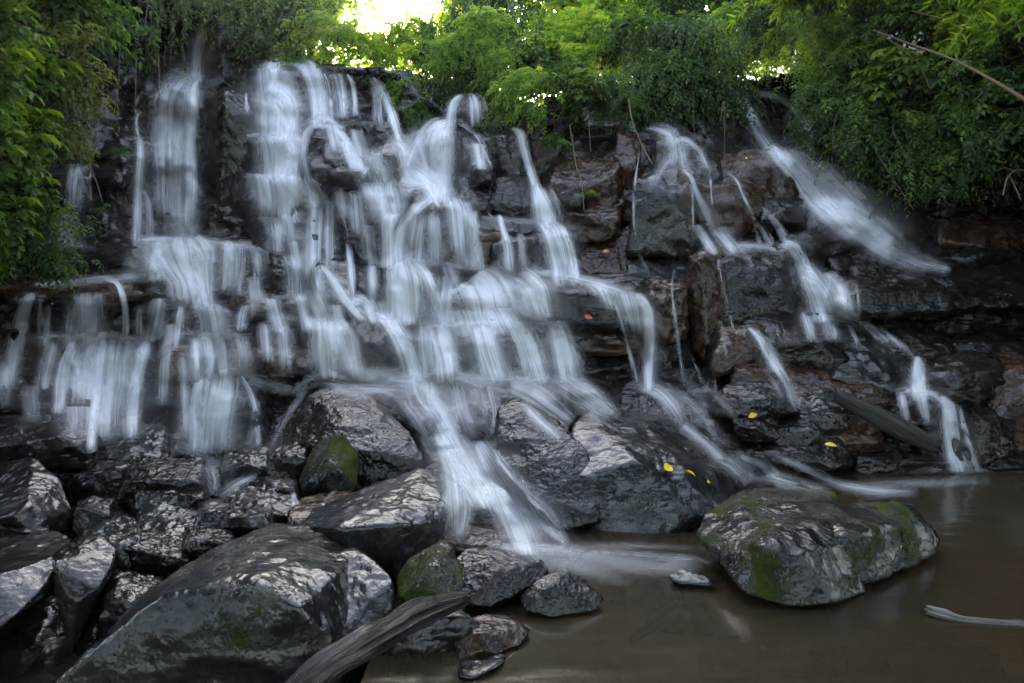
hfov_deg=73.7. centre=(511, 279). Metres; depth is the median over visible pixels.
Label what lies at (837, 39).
hanging shrub
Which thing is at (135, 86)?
hanging root
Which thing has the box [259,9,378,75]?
hanging shrub
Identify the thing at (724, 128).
bare vine
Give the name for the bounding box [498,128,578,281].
waterfall
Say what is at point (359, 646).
driftwood log
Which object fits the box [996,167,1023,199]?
bare roots
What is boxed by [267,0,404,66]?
hanging shrub
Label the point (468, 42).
hanging shrub
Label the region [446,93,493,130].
rock block
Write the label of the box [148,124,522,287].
waterfall
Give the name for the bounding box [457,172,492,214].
rock block
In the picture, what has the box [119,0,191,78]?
hanging vine
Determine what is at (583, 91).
shrub
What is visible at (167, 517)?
boulder
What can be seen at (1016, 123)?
shrub
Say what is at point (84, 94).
hanging vine
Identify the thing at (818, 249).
rock ledge
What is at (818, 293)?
waterfall
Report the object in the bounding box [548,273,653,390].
waterfall
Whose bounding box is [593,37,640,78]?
shrub
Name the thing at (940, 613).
water worn branch
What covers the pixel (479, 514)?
boulder
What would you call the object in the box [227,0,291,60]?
hanging vine
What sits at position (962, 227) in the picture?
rock block
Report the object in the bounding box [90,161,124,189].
rock block
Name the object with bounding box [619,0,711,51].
jungle tree
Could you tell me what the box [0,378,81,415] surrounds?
boulder
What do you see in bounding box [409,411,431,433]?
stone
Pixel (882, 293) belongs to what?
rock ledge
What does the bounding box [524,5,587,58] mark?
shrub
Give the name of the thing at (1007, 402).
rock ledge
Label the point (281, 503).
boulder
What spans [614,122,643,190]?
rock block
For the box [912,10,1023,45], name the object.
leaning cane
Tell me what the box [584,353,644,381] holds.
rock ledge
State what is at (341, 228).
rock block
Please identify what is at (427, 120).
hanging shrub
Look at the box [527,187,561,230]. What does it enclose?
rock block
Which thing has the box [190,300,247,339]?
rock block
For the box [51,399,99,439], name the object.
boulder
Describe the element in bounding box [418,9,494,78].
hanging vine
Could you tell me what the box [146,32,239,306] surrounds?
waterfall
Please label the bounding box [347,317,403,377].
rock block
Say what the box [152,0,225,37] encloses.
hanging shrub
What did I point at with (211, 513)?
boulder
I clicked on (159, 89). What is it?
hanging root
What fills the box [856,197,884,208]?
fern
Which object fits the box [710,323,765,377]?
rock block
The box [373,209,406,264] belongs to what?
rock block
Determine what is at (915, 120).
hanging shrub
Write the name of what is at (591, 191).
fern
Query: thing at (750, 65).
shrub
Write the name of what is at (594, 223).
rock block
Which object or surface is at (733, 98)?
hanging shrub
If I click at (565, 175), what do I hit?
rock block
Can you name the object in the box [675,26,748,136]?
hanging vine
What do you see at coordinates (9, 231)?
shrub
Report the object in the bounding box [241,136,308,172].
rock ledge
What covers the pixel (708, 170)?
rock block
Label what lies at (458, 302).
rock block
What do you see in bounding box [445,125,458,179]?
rock block
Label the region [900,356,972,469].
waterfall
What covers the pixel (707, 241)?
waterfall
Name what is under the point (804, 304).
rock block
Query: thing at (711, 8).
jungle tree
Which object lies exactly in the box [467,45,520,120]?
hanging vine
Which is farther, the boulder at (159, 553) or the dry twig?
the dry twig
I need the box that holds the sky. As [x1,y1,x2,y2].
[330,0,788,100]
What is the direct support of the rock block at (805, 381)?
on the rock cliff
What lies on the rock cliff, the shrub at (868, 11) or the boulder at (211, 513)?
the shrub at (868, 11)
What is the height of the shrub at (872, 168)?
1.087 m
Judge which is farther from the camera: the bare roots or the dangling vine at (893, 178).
the dangling vine at (893, 178)
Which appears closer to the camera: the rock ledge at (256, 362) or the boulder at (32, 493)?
the boulder at (32, 493)
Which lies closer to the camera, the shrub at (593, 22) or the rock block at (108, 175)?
the rock block at (108, 175)
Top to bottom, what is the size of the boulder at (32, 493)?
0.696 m
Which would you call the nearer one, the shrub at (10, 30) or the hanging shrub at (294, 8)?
the shrub at (10, 30)
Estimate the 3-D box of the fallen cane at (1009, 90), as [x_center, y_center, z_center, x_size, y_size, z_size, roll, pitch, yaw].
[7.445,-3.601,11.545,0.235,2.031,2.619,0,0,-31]
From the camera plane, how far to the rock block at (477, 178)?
13.52 m
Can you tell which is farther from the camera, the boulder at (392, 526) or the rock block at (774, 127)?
the rock block at (774, 127)
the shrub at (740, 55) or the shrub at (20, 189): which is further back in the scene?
the shrub at (740, 55)
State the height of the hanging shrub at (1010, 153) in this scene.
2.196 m
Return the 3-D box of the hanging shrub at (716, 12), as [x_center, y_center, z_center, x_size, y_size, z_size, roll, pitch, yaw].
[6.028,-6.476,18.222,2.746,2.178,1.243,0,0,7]
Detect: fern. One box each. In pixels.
[98,146,138,160]
[550,138,571,151]
[585,190,595,195]
[602,91,655,116]
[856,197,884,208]
[892,102,972,139]
[923,181,974,201]
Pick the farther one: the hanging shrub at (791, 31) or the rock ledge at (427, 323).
the hanging shrub at (791, 31)
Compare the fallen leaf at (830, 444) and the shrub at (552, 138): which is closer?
the fallen leaf at (830, 444)
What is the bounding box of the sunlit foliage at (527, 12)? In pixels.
[323,0,636,100]
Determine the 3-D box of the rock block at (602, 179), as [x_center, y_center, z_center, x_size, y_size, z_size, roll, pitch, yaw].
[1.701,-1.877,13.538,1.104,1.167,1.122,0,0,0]
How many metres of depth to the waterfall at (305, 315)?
10.78 m
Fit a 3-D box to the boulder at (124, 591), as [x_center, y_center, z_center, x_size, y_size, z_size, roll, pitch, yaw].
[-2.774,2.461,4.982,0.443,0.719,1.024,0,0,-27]
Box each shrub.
[0,0,49,103]
[0,0,142,55]
[0,45,44,139]
[0,92,69,188]
[0,107,60,204]
[0,165,61,228]
[0,180,42,281]
[0,188,109,287]
[0,235,85,293]
[2,34,83,125]
[4,13,119,94]
[8,0,121,38]
[24,0,154,65]
[26,58,116,122]
[26,117,99,176]
[40,122,99,162]
[91,0,161,75]
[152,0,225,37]
[182,0,225,21]
[196,0,262,46]
[198,0,315,71]
[213,1,349,53]
[215,0,365,66]
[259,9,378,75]
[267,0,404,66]
[322,11,389,66]
[353,25,402,69]
[363,37,421,73]
[370,68,431,107]
[372,11,442,66]
[380,0,468,48]
[393,33,446,79]
[393,98,436,133]
[411,26,446,76]
[414,54,492,113]
[420,33,480,88]
[427,26,506,90]
[434,5,534,73]
[464,48,536,94]
[465,74,532,121]
[477,66,573,144]
[508,31,573,95]
[520,62,582,121]
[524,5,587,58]
[526,0,613,32]
[534,35,580,74]
[537,51,598,103]
[539,131,572,152]
[544,15,605,47]
[547,0,611,47]
[555,67,618,130]
[563,32,622,81]
[563,70,653,137]
[570,0,655,18]
[586,0,674,77]
[592,47,710,135]
[593,4,646,32]
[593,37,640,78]
[614,9,759,106]
[629,46,748,132]
[655,43,768,130]
[696,1,769,71]
[704,37,755,68]
[711,0,820,59]
[721,46,770,79]
[733,12,799,71]
[744,19,828,90]
[746,29,800,74]
[766,61,895,150]
[777,44,847,102]
[779,1,851,94]
[784,19,891,95]
[790,120,864,169]
[802,25,920,106]
[814,76,922,184]
[819,110,898,170]
[830,0,952,66]
[843,147,923,191]
[849,40,950,127]
[867,129,1012,219]
[874,0,960,62]
[890,95,981,204]
[904,0,986,50]
[912,2,1023,82]
[915,59,1023,129]
[921,144,1008,197]
[929,35,1023,133]
[931,89,1023,204]
[947,0,1023,77]
[950,86,1023,171]
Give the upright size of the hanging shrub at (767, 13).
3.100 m
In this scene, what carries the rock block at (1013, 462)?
on the rock cliff
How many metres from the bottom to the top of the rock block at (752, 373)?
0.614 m
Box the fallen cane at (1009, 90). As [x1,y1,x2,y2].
[873,30,1023,100]
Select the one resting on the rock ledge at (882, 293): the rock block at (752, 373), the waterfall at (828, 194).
the waterfall at (828, 194)
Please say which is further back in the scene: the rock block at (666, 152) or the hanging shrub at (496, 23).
the hanging shrub at (496, 23)
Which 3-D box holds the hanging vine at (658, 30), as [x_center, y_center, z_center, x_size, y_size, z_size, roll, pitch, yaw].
[4.038,-4.514,15.313,2.338,2.550,1.023,0,0,5]
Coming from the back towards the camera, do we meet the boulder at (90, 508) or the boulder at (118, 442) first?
the boulder at (118, 442)
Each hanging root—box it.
[113,49,119,109]
[134,59,136,126]
[148,57,159,124]
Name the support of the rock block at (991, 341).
on the rock cliff
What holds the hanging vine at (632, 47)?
hanging from the rock cliff
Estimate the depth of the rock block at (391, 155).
13.94 m
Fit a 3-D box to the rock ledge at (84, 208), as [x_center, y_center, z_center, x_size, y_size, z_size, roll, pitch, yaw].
[-8.197,-1.013,12.508,1.157,1.123,2.302,0,0,-41]
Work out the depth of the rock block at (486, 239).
12.16 m
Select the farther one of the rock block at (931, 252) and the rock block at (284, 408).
the rock block at (931, 252)
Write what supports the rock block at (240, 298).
on the rock cliff
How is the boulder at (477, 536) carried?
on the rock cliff
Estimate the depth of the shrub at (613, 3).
19.78 m
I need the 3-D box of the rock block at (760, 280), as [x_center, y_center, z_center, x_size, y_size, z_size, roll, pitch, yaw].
[4.026,0.112,11.214,1.467,1.622,1.522,0,0,16]
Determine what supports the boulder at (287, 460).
on the ground
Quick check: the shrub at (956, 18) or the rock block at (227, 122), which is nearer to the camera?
the shrub at (956, 18)
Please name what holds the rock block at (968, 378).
on the rock cliff
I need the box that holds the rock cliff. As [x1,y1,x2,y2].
[0,0,1023,608]
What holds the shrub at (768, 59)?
on the rock cliff
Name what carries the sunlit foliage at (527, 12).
on the ground
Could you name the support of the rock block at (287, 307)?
on the rock cliff
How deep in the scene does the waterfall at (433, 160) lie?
14.40 m
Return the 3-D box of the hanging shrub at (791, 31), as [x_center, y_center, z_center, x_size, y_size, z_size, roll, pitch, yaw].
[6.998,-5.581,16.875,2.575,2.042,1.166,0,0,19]
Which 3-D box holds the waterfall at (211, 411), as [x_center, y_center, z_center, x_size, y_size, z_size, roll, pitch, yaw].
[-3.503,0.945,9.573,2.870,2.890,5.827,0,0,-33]
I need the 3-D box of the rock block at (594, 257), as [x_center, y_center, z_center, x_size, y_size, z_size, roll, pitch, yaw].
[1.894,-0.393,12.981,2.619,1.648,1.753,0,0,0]
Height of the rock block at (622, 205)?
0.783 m
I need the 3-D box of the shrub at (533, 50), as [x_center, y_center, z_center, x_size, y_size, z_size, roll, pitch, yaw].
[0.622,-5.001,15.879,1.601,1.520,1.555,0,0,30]
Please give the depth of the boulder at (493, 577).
5.06 m
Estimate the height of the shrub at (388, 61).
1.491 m
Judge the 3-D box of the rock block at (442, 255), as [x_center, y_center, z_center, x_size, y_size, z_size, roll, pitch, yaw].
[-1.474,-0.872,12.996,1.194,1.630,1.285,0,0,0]
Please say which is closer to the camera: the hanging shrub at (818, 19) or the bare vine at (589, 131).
the bare vine at (589, 131)
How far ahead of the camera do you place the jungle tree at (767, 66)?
22.86 m
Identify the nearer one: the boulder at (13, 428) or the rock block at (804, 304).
the boulder at (13, 428)
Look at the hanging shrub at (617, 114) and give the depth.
14.45 m
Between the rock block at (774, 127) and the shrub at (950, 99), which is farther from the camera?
the rock block at (774, 127)
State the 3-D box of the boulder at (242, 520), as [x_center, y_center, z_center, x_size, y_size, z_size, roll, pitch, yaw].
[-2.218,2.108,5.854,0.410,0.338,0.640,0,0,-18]
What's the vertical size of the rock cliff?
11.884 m
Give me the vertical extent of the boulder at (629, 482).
1.150 m
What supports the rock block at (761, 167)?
on the rock cliff
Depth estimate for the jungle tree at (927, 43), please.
13.91 m
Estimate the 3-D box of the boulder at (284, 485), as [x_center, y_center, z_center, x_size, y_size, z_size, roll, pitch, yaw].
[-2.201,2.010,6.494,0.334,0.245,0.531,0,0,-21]
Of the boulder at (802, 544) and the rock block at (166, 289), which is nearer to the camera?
the boulder at (802, 544)
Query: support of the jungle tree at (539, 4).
on the rock cliff
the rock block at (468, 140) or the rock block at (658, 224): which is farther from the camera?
the rock block at (468, 140)
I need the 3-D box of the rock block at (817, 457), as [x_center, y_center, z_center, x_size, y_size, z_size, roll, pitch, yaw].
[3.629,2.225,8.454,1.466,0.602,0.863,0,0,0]
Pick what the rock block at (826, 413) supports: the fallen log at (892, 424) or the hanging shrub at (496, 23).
the fallen log at (892, 424)
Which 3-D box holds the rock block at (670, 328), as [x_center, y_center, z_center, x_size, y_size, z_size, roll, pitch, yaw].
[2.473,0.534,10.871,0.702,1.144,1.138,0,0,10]
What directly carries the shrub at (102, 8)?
on the rock cliff
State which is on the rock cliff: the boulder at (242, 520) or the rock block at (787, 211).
the rock block at (787, 211)
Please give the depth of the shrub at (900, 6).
13.65 m
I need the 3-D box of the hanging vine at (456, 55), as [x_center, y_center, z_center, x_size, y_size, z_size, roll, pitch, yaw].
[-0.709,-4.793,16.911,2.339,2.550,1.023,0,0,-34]
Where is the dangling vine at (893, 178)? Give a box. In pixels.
[867,128,913,209]
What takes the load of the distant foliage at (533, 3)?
on the ground
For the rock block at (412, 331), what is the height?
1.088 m
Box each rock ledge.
[0,275,147,307]
[17,234,150,283]
[34,200,110,239]
[144,234,270,296]
[220,320,299,350]
[220,344,314,378]
[229,171,319,226]
[240,217,318,253]
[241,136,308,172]
[419,313,570,336]
[470,214,538,234]
[510,268,653,329]
[567,324,644,356]
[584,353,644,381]
[780,214,883,270]
[830,261,1023,320]
[887,389,958,425]
[986,352,1023,452]
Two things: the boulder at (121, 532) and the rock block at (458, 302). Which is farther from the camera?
the rock block at (458, 302)
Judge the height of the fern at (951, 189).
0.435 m
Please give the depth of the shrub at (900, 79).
12.94 m
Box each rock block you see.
[0,328,76,378]
[9,303,77,334]
[44,160,101,206]
[72,333,207,380]
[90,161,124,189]
[102,376,203,424]
[122,273,191,319]
[156,307,193,340]
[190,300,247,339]
[191,200,244,235]
[196,82,253,197]
[201,373,273,452]
[228,287,271,312]
[263,247,315,293]
[266,290,312,326]
[268,378,314,431]
[307,127,348,152]
[308,154,331,186]
[315,257,359,321]
[321,141,349,166]
[326,188,360,243]
[327,162,361,188]
[335,115,374,144]
[344,211,380,264]
[345,187,395,212]
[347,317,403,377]
[355,266,383,298]
[366,116,401,153]
[369,141,413,188]
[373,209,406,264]
[393,185,427,216]
[397,321,435,375]
[407,194,454,269]
[431,279,511,317]
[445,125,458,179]
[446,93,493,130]
[451,197,482,274]
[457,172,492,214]
[458,127,484,173]
[466,158,495,188]
[466,228,503,279]
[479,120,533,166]
[488,231,542,281]
[490,127,533,175]
[490,174,532,215]
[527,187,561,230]
[530,128,561,173]
[536,229,579,272]
[548,158,584,196]
[553,187,587,211]
[560,204,621,242]
[575,159,623,205]
[578,223,650,272]
[613,195,628,224]
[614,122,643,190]
[617,365,712,433]
[625,165,697,258]
[626,261,676,280]
[648,278,688,346]
[649,125,698,169]
[652,339,696,368]
[676,161,696,260]
[683,246,727,359]
[684,156,723,182]
[695,173,766,241]
[700,417,763,472]
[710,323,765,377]
[711,381,799,418]
[716,239,797,325]
[719,147,799,199]
[728,356,789,388]
[732,417,779,443]
[742,311,849,372]
[752,437,853,471]
[756,197,807,227]
[765,98,805,135]
[772,418,824,445]
[786,366,897,419]
[791,391,850,433]
[794,267,848,322]
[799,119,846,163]
[804,208,854,232]
[825,418,883,453]
[826,236,896,275]
[828,336,926,396]
[847,440,906,473]
[848,311,1023,339]
[880,213,932,243]
[880,327,956,364]
[900,449,951,469]
[909,238,1023,267]
[914,417,946,455]
[924,350,1005,408]
[931,207,1023,249]
[945,404,1018,469]
[950,330,1023,352]
[987,451,1023,471]
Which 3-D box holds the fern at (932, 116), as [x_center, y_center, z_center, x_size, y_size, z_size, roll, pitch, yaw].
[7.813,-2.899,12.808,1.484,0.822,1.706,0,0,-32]
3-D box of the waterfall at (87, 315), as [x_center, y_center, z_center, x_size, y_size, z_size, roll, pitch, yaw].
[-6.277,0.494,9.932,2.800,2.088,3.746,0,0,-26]
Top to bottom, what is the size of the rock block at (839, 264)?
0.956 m
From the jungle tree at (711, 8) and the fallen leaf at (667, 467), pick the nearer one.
the fallen leaf at (667, 467)
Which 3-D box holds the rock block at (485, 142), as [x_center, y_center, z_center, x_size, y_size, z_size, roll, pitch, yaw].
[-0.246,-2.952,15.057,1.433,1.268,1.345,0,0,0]
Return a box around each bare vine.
[584,117,590,151]
[689,75,694,135]
[720,101,724,163]
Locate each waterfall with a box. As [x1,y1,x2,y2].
[1,274,148,382]
[43,265,455,418]
[55,169,77,234]
[55,334,148,447]
[134,120,149,239]
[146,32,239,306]
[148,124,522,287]
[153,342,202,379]
[163,261,297,448]
[245,50,326,247]
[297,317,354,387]
[302,115,387,377]
[324,74,356,116]
[328,295,420,382]
[337,373,584,553]
[342,167,477,323]
[374,78,407,177]
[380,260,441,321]
[406,95,487,201]
[431,268,576,379]
[436,334,586,377]
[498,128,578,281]
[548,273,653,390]
[633,128,747,218]
[652,389,887,491]
[696,225,879,335]
[714,220,857,379]
[736,91,896,255]
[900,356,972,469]
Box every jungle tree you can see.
[417,0,534,67]
[488,0,556,57]
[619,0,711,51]
[648,0,765,36]
[703,0,804,76]
[852,0,938,48]
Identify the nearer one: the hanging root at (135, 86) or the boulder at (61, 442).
the boulder at (61, 442)
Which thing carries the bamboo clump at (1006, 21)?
on the rock cliff
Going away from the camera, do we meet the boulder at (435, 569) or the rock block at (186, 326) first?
the boulder at (435, 569)
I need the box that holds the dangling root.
[90,165,102,201]
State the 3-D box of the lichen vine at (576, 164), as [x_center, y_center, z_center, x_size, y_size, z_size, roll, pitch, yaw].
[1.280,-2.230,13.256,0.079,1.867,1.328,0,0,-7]
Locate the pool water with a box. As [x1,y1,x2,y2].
[361,467,1023,682]
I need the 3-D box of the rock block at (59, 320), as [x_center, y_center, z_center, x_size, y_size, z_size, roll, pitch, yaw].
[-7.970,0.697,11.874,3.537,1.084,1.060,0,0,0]
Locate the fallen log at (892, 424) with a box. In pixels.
[829,386,942,453]
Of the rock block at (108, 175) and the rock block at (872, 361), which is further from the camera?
the rock block at (108, 175)
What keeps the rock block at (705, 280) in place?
on the rock cliff
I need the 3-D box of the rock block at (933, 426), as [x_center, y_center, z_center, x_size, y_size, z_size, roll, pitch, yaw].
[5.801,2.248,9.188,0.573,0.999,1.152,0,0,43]
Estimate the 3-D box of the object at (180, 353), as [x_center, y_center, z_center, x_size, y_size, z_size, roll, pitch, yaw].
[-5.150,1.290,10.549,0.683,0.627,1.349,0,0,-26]
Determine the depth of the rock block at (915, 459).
8.61 m
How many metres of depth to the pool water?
4.85 m
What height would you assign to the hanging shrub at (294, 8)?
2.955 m
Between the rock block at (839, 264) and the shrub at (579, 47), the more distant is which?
the shrub at (579, 47)
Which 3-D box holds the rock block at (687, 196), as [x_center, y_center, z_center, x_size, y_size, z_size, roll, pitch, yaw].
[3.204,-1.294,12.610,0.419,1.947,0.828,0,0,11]
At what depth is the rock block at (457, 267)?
12.69 m
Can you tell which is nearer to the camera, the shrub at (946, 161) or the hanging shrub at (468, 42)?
the shrub at (946, 161)
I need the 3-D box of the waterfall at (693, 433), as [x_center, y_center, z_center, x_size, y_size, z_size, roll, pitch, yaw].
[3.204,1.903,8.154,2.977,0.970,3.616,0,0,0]
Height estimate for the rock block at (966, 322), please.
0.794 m
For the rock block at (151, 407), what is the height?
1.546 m
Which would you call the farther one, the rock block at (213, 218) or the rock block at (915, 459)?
the rock block at (213, 218)
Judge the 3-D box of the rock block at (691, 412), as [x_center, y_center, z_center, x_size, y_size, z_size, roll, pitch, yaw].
[2.156,1.955,9.904,2.056,1.316,1.882,0,0,0]
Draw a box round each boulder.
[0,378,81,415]
[0,414,51,461]
[0,458,71,532]
[0,524,65,534]
[0,531,70,628]
[0,603,64,648]
[23,416,97,469]
[47,460,129,506]
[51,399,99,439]
[52,535,115,656]
[56,523,355,682]
[71,496,116,537]
[81,515,145,585]
[94,423,170,460]
[97,570,162,640]
[117,456,220,509]
[125,531,189,577]
[130,488,205,518]
[137,497,196,537]
[181,525,234,561]
[193,499,236,536]
[219,446,270,487]
[223,484,299,523]
[227,505,275,535]
[263,476,298,496]
[266,442,308,487]
[281,388,425,492]
[287,490,351,523]
[298,468,454,581]
[299,435,359,497]
[337,547,396,636]
[385,600,479,655]
[397,540,463,602]
[444,524,517,556]
[454,614,529,657]
[457,547,548,607]
[465,492,509,528]
[494,398,599,527]
[520,567,603,617]
[571,406,740,532]
[696,481,940,606]
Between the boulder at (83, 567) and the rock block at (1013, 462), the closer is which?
the boulder at (83, 567)
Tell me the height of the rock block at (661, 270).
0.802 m
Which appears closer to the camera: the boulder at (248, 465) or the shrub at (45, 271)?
the boulder at (248, 465)
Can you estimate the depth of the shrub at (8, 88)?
7.97 m
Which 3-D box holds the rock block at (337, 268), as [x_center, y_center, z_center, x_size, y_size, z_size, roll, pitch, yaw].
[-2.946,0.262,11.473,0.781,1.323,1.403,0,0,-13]
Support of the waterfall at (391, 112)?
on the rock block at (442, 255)
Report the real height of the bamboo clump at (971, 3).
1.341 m
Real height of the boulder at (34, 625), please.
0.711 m
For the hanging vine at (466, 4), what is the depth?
18.11 m
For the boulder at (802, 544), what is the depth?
5.38 m
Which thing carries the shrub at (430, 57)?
on the rock cliff
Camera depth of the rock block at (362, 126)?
15.19 m
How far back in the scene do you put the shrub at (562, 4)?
20.01 m
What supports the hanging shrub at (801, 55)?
on the rock cliff
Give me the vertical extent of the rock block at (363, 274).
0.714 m
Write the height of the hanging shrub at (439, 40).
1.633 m
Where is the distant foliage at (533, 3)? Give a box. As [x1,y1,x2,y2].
[213,0,794,99]
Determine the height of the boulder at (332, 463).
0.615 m
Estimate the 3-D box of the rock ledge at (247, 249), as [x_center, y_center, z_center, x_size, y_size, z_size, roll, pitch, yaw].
[-5.889,-0.096,12.829,3.089,1.592,1.562,0,0,0]
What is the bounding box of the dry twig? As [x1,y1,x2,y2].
[876,31,930,88]
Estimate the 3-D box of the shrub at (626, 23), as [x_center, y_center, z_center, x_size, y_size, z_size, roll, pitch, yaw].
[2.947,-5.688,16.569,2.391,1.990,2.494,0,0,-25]
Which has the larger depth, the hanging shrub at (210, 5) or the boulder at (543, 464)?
the hanging shrub at (210, 5)
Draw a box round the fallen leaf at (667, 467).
[664,463,672,470]
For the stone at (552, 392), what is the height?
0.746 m
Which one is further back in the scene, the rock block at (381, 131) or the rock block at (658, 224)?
the rock block at (381, 131)
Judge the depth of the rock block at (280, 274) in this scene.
12.13 m
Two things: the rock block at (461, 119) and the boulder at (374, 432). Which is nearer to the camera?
the boulder at (374, 432)
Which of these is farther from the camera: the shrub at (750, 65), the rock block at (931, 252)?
the shrub at (750, 65)
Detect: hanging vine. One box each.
[30,79,121,171]
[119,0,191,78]
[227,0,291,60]
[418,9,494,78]
[438,26,528,99]
[450,0,527,82]
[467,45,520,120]
[474,0,547,100]
[619,27,695,114]
[638,17,748,130]
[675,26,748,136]
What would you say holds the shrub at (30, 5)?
on the rock cliff
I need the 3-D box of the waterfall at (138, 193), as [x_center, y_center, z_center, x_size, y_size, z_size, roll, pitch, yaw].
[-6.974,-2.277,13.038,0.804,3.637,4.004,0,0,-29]
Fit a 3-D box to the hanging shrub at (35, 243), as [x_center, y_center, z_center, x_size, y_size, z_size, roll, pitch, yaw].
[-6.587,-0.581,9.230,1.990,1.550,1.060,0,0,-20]
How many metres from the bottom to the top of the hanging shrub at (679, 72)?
2.196 m
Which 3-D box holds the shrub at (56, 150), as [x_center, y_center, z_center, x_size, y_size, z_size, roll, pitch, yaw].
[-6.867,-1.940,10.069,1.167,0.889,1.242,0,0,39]
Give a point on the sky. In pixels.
(387, 6)
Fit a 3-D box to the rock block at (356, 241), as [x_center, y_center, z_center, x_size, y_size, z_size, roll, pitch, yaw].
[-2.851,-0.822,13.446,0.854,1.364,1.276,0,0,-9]
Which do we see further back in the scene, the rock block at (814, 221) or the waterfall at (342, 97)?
the waterfall at (342, 97)
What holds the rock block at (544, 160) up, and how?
on the rock cliff
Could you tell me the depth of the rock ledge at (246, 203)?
13.67 m
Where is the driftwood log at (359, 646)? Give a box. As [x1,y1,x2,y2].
[285,591,470,682]
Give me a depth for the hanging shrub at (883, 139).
13.05 m
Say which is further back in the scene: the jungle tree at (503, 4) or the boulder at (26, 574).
the jungle tree at (503, 4)
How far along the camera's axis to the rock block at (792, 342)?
9.83 m
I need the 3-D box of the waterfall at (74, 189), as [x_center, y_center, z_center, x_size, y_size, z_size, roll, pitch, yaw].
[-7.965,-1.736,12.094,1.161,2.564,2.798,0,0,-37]
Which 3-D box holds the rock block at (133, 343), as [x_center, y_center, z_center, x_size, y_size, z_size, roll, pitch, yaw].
[-6.288,1.402,11.061,3.138,1.033,1.321,0,0,0]
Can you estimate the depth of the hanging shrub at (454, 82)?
16.04 m
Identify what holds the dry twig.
hanging from the fallen cane at (1009, 90)
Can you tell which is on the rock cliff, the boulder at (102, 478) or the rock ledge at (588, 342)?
the rock ledge at (588, 342)
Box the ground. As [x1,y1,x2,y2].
[0,456,368,682]
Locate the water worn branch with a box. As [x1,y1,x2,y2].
[923,605,1023,625]
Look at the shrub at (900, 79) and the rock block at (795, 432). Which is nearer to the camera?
the rock block at (795, 432)
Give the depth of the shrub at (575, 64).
15.20 m
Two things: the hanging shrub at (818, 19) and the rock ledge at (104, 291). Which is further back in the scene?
the hanging shrub at (818, 19)
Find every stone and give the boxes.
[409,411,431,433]
[458,652,506,678]
[461,411,486,439]
[525,380,566,426]
[669,567,715,587]
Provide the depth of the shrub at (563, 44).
17.02 m
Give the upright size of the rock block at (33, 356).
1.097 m
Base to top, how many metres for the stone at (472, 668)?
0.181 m
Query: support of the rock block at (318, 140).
on the rock cliff
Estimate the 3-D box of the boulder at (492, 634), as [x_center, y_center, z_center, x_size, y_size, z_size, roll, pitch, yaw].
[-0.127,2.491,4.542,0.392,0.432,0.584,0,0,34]
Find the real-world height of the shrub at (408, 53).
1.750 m
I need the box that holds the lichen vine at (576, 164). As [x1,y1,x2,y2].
[569,124,583,207]
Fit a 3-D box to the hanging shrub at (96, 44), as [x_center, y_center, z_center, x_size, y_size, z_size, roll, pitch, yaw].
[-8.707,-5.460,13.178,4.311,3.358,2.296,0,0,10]
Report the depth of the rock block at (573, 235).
12.11 m
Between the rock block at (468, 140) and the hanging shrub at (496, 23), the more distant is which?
the hanging shrub at (496, 23)
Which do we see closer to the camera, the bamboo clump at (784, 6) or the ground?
the ground
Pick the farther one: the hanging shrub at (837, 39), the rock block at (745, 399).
the hanging shrub at (837, 39)
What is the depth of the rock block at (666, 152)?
13.37 m
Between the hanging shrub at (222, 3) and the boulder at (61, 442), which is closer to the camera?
the boulder at (61, 442)
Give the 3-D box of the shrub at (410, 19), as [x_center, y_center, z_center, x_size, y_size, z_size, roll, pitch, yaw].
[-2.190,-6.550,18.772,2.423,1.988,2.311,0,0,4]
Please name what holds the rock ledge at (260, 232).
on the rock cliff
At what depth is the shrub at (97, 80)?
10.73 m
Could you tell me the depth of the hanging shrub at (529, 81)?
14.66 m
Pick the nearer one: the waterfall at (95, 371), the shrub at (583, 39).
the waterfall at (95, 371)
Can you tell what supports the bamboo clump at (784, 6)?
on the rock cliff
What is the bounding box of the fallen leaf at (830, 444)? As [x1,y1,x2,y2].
[825,442,836,446]
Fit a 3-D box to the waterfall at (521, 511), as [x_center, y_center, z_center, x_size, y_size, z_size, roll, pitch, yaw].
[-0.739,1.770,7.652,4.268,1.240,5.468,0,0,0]
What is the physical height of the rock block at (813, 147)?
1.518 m
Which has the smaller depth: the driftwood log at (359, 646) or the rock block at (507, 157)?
the driftwood log at (359, 646)
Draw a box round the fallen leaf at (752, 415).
[748,413,757,417]
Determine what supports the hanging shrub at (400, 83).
on the rock cliff
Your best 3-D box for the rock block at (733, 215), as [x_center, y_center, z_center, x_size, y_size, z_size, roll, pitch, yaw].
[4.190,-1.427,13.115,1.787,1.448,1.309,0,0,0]
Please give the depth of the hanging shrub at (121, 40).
13.70 m
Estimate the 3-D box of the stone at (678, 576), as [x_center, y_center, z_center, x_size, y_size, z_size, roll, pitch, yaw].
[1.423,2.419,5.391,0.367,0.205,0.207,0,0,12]
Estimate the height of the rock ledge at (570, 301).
1.038 m
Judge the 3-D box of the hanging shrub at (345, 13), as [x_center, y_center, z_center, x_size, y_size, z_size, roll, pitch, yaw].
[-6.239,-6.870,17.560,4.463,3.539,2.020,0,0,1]
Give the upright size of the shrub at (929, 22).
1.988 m
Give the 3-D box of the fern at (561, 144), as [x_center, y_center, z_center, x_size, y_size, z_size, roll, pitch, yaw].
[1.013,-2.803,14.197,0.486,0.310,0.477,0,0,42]
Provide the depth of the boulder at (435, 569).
4.71 m
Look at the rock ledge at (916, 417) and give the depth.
8.91 m
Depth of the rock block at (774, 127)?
17.65 m
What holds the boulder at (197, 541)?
on the ground
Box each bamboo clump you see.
[724,0,873,32]
[734,0,851,10]
[915,0,984,15]
[942,0,1023,56]
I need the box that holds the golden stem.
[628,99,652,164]

